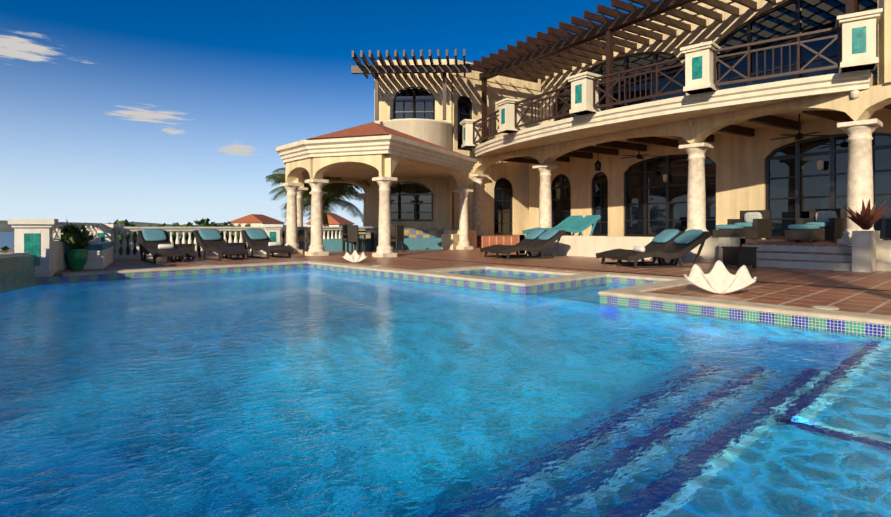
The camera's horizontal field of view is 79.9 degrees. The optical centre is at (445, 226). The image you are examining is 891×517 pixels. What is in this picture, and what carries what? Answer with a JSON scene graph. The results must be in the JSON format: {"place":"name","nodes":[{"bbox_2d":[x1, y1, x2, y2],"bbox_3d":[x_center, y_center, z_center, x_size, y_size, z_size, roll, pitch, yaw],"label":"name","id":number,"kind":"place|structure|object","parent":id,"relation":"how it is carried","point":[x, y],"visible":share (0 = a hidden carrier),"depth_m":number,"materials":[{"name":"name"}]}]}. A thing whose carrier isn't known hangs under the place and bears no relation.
{"place":"outdoors","nodes":[
{"label":"outdoors","id":0,"kind":"place"},
{"bbox_2d":[0,32,85,62],"bbox_3d":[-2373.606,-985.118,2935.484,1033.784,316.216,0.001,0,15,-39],"label":"cloud","id":1,"kind":"structure","parent":0,"point":[15,47],"depth_m":2954.60,"materials":[{"name":"white"}]},
{"bbox_2d":[0,231,223,248],"bbox_3d":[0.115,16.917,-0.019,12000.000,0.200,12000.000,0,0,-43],"label":"sea","id":2,"kind":"structure","parent":0,"point":[7,239],"depth_m":670.67,"materials":[{"name":"blue liquid"}]},
{"bbox_2d":[0,220,285,231],"bbox_3d":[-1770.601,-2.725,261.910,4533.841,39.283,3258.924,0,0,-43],"label":"trees","id":3,"kind":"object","parent":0,"point":[5,226],"depth_m":1936.11,"materials":[{"name":"green plant"}]},
{"bbox_2d":[107,105,186,123],"bbox_3d":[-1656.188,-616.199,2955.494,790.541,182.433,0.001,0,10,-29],"label":"cloud","id":4,"kind":"structure","parent":0,"point":[145,115],"depth_m":2952.45,"materials":[{"name":"white"}]},
{"bbox_2d":[162,128,183,133],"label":"cloud","id":5,"kind":"structure","parent":0,"point":[169,130],"depth_m":2954.59,"materials":[{"name":"white"}]},
{"bbox_2d":[217,141,256,155],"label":"cloud","id":6,"kind":"structure","parent":0,"point":[235,149],"depth_m":2969.40,"materials":[{"name":"white"}]},
{"bbox_2d":[0,0,659,226],"label":"sky","id":7,"kind":"structure","parent":0,"point":[263,75],"materials":[{"name":"blue"}]},
{"bbox_2d":[0,247,890,315],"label":"patio floor","id":8,"kind":"structure","parent":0,"point":[862,300],"depth_m":10.76,"materials":[{"name":"brown tile"}]},
{"bbox_2d":[60,223,92,269],"bbox_3d":[-7.770,0.426,11.233,0.553,0.981,0.612,0,0,-5],"label":"pot plant","id":9,"kind":"object","parent":8,"relation":"on","point":[76,259],"visible":0.92,"depth_m":11.08,"materials":[{"name":"green plant"}]},
{"bbox_2d":[55,220,100,248],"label":"potted plant spikes","id":10,"kind":"object","parent":9,"relation":"in","point":[76,244],"visible":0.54,"depth_m":11.05,"materials":[{"name":"green plant"}]},
{"bbox_2d":[138,229,185,263],"bbox_3d":[-7.452,0.499,13.922,0.690,0.853,2.075,0,0,-40],"label":"lounger","id":11,"kind":"object","parent":8,"relation":"on","point":[155,243],"visible":0.98,"depth_m":14.07,"materials":[{"name":"wicker"}]},
{"bbox_2d":[173,244,195,259],"bbox_3d":[-7.257,0.707,14.801,0.460,0.420,0.460,0,0,-43],"label":"side table","id":12,"kind":"object","parent":8,"relation":"on","point":[189,249],"visible":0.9,"depth_m":14.69,"materials":[{"name":"wicker"}]},
{"bbox_2d":[0,219,372,276],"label":"balustrade wall","id":13,"kind":"structure","parent":8,"relation":"on","point":[52,256],"depth_m":11.16,"materials":[{"name":"paint"}]},
{"bbox_2d":[87,241,113,249],"bbox_3d":[-8.220,0.457,12.528,0.500,0.120,2.649,0,0,-28],"label":"bench cushion","id":14,"kind":"object","parent":13,"relation":"on","point":[99,245],"visible":0.71,"depth_m":11.54,"materials":[{"name":"teal fabric"}]},
{"bbox_2d":[24,232,275,265],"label":"decorative tiles","id":15,"kind":"object","parent":13,"relation":"on","point":[31,243],"visible":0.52,"depth_m":9.58,"materials":[{"name":"teal tile"}]},
{"bbox_2d":[114,230,341,255],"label":"balusters","id":16,"kind":"object","parent":13,"relation":"on","point":[124,243],"visible":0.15,"depth_m":15.90,"materials":[{"name":"white paint"}]},
{"bbox_2d":[193,229,247,260],"bbox_3d":[-6.300,0.499,14.839,0.690,0.853,2.075,0,0,-44],"label":"lounger","id":17,"kind":"object","parent":8,"relation":"on","point":[209,240],"visible":0.92,"depth_m":15.00,"materials":[{"name":"wicker"}]},
{"bbox_2d":[225,243,244,256],"bbox_3d":[-6.241,0.707,15.735,0.460,0.420,0.460,0,0,-43],"label":"side table","id":18,"kind":"object","parent":8,"relation":"on","point":[237,244],"visible":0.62,"depth_m":15.57,"materials":[{"name":"wicker"}]},
{"bbox_2d":[241,229,292,258],"bbox_3d":[-5.274,0.499,15.663,0.690,0.853,2.075,0,0,-42],"label":"lounger","id":19,"kind":"object","parent":8,"relation":"on","point":[256,239],"visible":0.98,"depth_m":15.73,"materials":[{"name":"wicker"}]},
{"bbox_2d":[342,225,359,251],"bbox_3d":[-3.464,0.442,19.503,0.465,0.950,0.480,0,0,27],"label":"dining chair","id":20,"kind":"object","parent":8,"relation":"on","point":[344,232],"visible":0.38,"depth_m":19.41,"materials":[{"name":"wicker"}]},
{"bbox_2d":[342,250,366,262],"bbox_3d":[-2.267,0.754,13.323,0.635,0.310,0.160,0,0,-8],"label":"clam shell sculpture","id":21,"kind":"object","parent":8,"relation":"on","point":[354,257],"visible":1,"depth_m":13.28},
{"bbox_2d":[347,225,365,252],"bbox_3d":[-3.057,0.442,18.218,0.480,0.950,0.465,0,0,27],"label":"dining chair","id":22,"kind":"object","parent":8,"relation":"on","point":[352,233],"visible":0.92,"depth_m":18.03,"materials":[{"name":"wicker"}]},
{"bbox_2d":[358,231,378,251],"bbox_3d":[-2.619,0.542,19.064,1.240,0.750,1.240,0,0,-43],"label":"dining table","id":23,"kind":"object","parent":8,"relation":"on","point":[372,247],"visible":0.77,"depth_m":19.00,"materials":[{"name":"wicker"}]},
{"bbox_2d":[297,228,443,251],"bbox_3d":[-2.862,0.487,20.504,6.112,0.860,1.885,0,0,-43],"label":"banquette mosaic","id":24,"kind":"object","parent":8,"relation":"on","point":[303,234],"visible":0.21,"depth_m":20.52},
{"bbox_2d":[323,238,441,251],"bbox_3d":[-2.240,0.692,20.499,4.979,0.450,2.073,0,0,-43],"label":"banquette seat","id":25,"kind":"object","parent":8,"relation":"on","point":[409,244],"visible":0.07,"depth_m":20.40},
{"bbox_2d":[391,225,395,250],"bbox_3d":[-2.180,0.442,19.910,0.480,0.950,0.465,0,0,27],"label":"dining chair","id":26,"kind":"object","parent":8,"relation":"on","point":[393,229],"visible":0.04,"depth_m":19.99,"materials":[{"name":"wicker"}]},
{"bbox_2d":[391,225,403,252],"bbox_3d":[-1.773,0.442,18.625,0.465,0.950,0.480,0,0,27],"label":"dining chair","id":27,"kind":"object","parent":8,"relation":"on","point":[399,234],"visible":0.73,"depth_m":18.52,"materials":[{"name":"wicker"}]},
{"bbox_2d":[480,229,546,256],"bbox_3d":[2.102,0.499,15.924,2.075,0.853,0.690,0,0,-25],"label":"lounger","id":28,"kind":"object","parent":8,"relation":"on","point":[531,237],"visible":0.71,"depth_m":16.00,"materials":[{"name":"wicker"}]},
{"bbox_2d":[200,265,838,309],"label":"skimmer lids","id":29,"kind":"object","parent":8,"relation":"on","point":[827,307],"visible":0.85,"depth_m":5.95,"materials":[{"name":"white paint"}]},
{"bbox_2d":[491,229,565,259],"bbox_3d":[2.369,0.499,15.213,2.075,0.853,0.690,0,0,-23],"label":"lounger","id":30,"kind":"object","parent":8,"relation":"on","point":[545,240],"visible":1,"depth_m":15.15,"materials":[{"name":"wicker"}]},
{"bbox_2d":[281,118,882,257],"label":"columns","id":31,"kind":"structure","parent":8,"relation":"on","point":[859,169],"depth_m":15.74,"materials":[{"name":"beige stone"}]},
{"bbox_2d":[285,0,890,249],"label":"house wall","id":32,"kind":"structure","parent":8,"relation":"on","point":[739,161],"depth_m":20.57,"materials":[{"name":"beige paint"}]},
{"bbox_2d":[276,118,476,172],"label":"cornices","id":33,"kind":"object","parent":32,"relation":"on","point":[438,132],"visible":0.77,"depth_m":17.11,"materials":[{"name":"white paint"}]},
{"bbox_2d":[309,122,477,160],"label":"roof","id":34,"kind":"structure","parent":33,"relation":"on","point":[371,128],"depth_m":17.71,"materials":[{"name":"tile"}]},
{"bbox_2d":[351,0,890,163],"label":"pergola wood","id":35,"kind":"object","parent":32,"relation":"on","point":[550,53],"visible":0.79,"depth_m":19.92,"materials":[{"name":"brown wood"}]},
{"bbox_2d":[390,0,890,240],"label":"window frames","id":36,"kind":"structure","parent":32,"relation":"attached to","point":[832,152],"depth_m":19.81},
{"bbox_2d":[390,0,890,237],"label":"window glass","id":37,"kind":"object","parent":36,"relation":"in","point":[815,15],"visible":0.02,"depth_m":17.55,"materials":[{"name":"black glass"}]},
{"bbox_2d":[472,90,859,181],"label":"light fixtures","id":38,"kind":"object","parent":32,"relation":"attached to","point":[854,94],"depth_m":15.42,"materials":[{"name":"black paint"}]},
{"bbox_2d":[460,8,882,147],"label":"balcony posts","id":39,"kind":"object","parent":32,"relation":"attached to","point":[868,58],"visible":0.83,"depth_m":13.55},
{"bbox_2d":[463,26,865,140],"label":"decorative tiles","id":40,"kind":"object","parent":39,"relation":"attached to","point":[858,39],"visible":1,"depth_m":13.50,"materials":[{"name":"teal tile"}]},
{"bbox_2d":[473,69,869,156],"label":"balcony fascia","id":41,"kind":"structure","parent":32,"relation":"attached to","point":[817,85],"depth_m":14.07,"materials":[{"name":"beige paint"}]},
{"bbox_2d":[481,72,885,156],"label":"ceiling beams","id":42,"kind":"structure","parent":32,"relation":"attached to","point":[601,130],"depth_m":16.40,"materials":[{"name":"brown wood"}]},
{"bbox_2d":[473,26,840,143],"bbox_3d":[5.223,-4.051,18.047,3.806,0.965,13.907,0,0,-43],"label":"balcony railing","id":43,"kind":"object","parent":42,"relation":"on","point":[798,43],"visible":0.81,"depth_m":14.40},
{"bbox_2d":[595,114,828,170],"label":"ceiling fans","id":44,"kind":"object","parent":42,"relation":"hanging from","point":[798,136],"visible":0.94,"depth_m":15.01,"materials":[{"name":"black metal"}]},
{"bbox_2d":[595,229,685,265],"bbox_3d":[4.708,0.499,12.781,2.075,0.853,0.690,0,0,-16],"label":"lounger","id":45,"kind":"object","parent":8,"relation":"on","point":[663,239],"visible":0.73,"depth_m":12.78,"materials":[{"name":"wicker"}]},
{"bbox_2d":[409,257,890,290],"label":"deck drain channel","id":46,"kind":"object","parent":8,"relation":"on","point":[669,275],"visible":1,"depth_m":10.04,"materials":[{"name":"beige metal"}]},
{"bbox_2d":[613,229,711,267],"bbox_3d":[4.897,0.499,12.068,2.075,0.853,0.690,0,0,-11],"label":"lounger","id":47,"kind":"object","parent":8,"relation":"on","point":[686,242],"visible":0.96,"depth_m":11.89,"materials":[{"name":"wicker"}]},
{"bbox_2d":[519,231,890,271],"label":"wall","id":48,"kind":"structure","parent":8,"relation":"on","point":[870,251],"depth_m":12.13,"materials":[{"name":"white paint"}]},
{"bbox_2d":[836,196,889,229],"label":"planter plant","id":49,"kind":"object","parent":48,"relation":"on","point":[867,217],"visible":1,"depth_m":10.80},
{"bbox_2d":[683,260,756,293],"bbox_3d":[3.696,0.684,7.177,0.910,0.444,0.230,0,0,23],"label":"clam shell sculpture","id":50,"kind":"object","parent":8,"relation":"on","point":[719,278],"visible":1,"depth_m":7.12,"materials":[{"name":"white ceramic"}]},
{"bbox_2d":[721,246,757,268],"bbox_3d":[6.486,0.687,11.744,0.500,0.460,0.500,0,0,-14],"label":"side table","id":51,"kind":"object","parent":8,"relation":"on","point":[738,256],"visible":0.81,"depth_m":11.55,"materials":[{"name":"wicker"}]},
{"bbox_2d":[742,243,851,263],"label":"terrace steps","id":52,"kind":"structure","parent":8,"relation":"on","point":[827,245],"depth_m":11.87,"materials":[{"name":"beige stone"}]},
{"bbox_2d":[36,263,890,337],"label":"pool tile band","id":53,"kind":"object","parent":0,"point":[881,330],"visible":0.25,"depth_m":8.66,"materials":[{"name":"multicoloured tile"}]},
{"bbox_2d":[60,260,890,324],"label":"pool coping","id":54,"kind":"object","parent":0,"point":[638,291],"visible":0.94,"depth_m":8.76,"materials":[{"name":"beige stone"}]},
{"bbox_2d":[441,269,566,276],"bbox_3d":[1.072,1.427,10.246,1.720,0.980,2.440,0,0,-43],"label":"hot tub","id":55,"kind":"object","parent":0,"point":[505,272],"visible":0.08,"depth_m":11.11,"materials":[{"name":"blue liquid"}]},
{"bbox_2d":[477,235,836,247],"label":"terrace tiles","id":56,"kind":"object","parent":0,"point":[486,240],"visible":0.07,"depth_m":21.70,"materials":[{"name":"orange tile"}]},
{"bbox_2d":[522,215,582,235],"bbox_3d":[3.785,0.021,18.781,2.075,0.811,0.690,0,0,-21],"label":"lounger","id":57,"kind":"object","parent":56,"relation":"on","point":[569,221],"visible":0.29,"depth_m":18.80,"materials":[{"name":"teal fabric"}]},
{"bbox_2d":[545,215,600,235],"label":"lounger","id":58,"kind":"object","parent":56,"relation":"on","point":[584,223],"visible":0.54,"depth_m":18.07,"materials":[{"name":"teal fabric"}]},
{"bbox_2d":[713,224,745,240],"bbox_3d":[8.095,0.184,15.165,0.620,0.465,0.620,0,0,-33],"label":"ottoman","id":59,"kind":"object","parent":56,"relation":"on","point":[729,230],"visible":0.83,"depth_m":14.96,"materials":[{"name":"wicker"}]},
{"bbox_2d":[727,210,771,240],"bbox_3d":[8.992,-0.028,15.745,0.805,0.890,0.870,0,0,-33],"label":"armchair","id":60,"kind":"object","parent":56,"relation":"on","point":[756,224],"visible":0.9,"depth_m":15.53,"materials":[{"name":"wicker"}]},
{"bbox_2d":[785,224,822,242],"bbox_3d":[9.200,0.184,13.668,0.620,0.465,0.620,0,0,-33],"label":"ottoman","id":61,"kind":"object","parent":56,"relation":"on","point":[798,232],"visible":1,"depth_m":13.47,"materials":[{"name":"wicker"}]},
{"bbox_2d":[798,208,846,241],"bbox_3d":[10.097,-0.028,14.247,0.805,0.890,0.870,0,0,-33],"label":"armchair","id":62,"kind":"object","parent":56,"relation":"on","point":[832,227],"visible":0.79,"depth_m":14.05,"materials":[{"name":"wicker"}]},
{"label":"hillside land","id":63,"kind":"structure","parent":0,"visible":0},
{"bbox_2d":[0,218,284,254],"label":"balustrade","id":64,"kind":"object","parent":63,"relation":"on","point":[202,222],"visible":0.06,"depth_m":16.47,"materials":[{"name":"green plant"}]},
{"bbox_2d":[227,214,284,234],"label":"house","id":65,"kind":"structure","parent":63,"relation":"on","point":[255,220],"depth_m":85.82,"materials":[{"name":"orange paint"}]},
{"bbox_2d":[266,168,371,226],"bbox_3d":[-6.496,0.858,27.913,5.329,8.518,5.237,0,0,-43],"label":"palm","id":66,"kind":"object","parent":63,"relation":"on","point":[337,202],"visible":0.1,"depth_m":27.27,"materials":[{"name":"green plant"}]},
{"bbox_2d":[305,213,354,226],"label":"house","id":67,"kind":"structure","parent":63,"relation":"on","point":[335,220],"depth_m":67.79,"materials":[{"name":"orange paint"}]},
{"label":"pool","id":68,"kind":"structure","parent":0,"visible":0},
{"bbox_2d":[0,255,35,291],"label":"pool wall","id":69,"kind":"structure","parent":68,"relation":"attached to","point":[17,272],"depth_m":9.00,"materials":[{"name":"grey stone"}]},
{"bbox_2d":[0,268,890,516],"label":"pool water","id":70,"kind":"structure","parent":68,"relation":"in","point":[306,392],"depth_m":3.15,"materials":[{"name":"blue liquid"}]}
]}

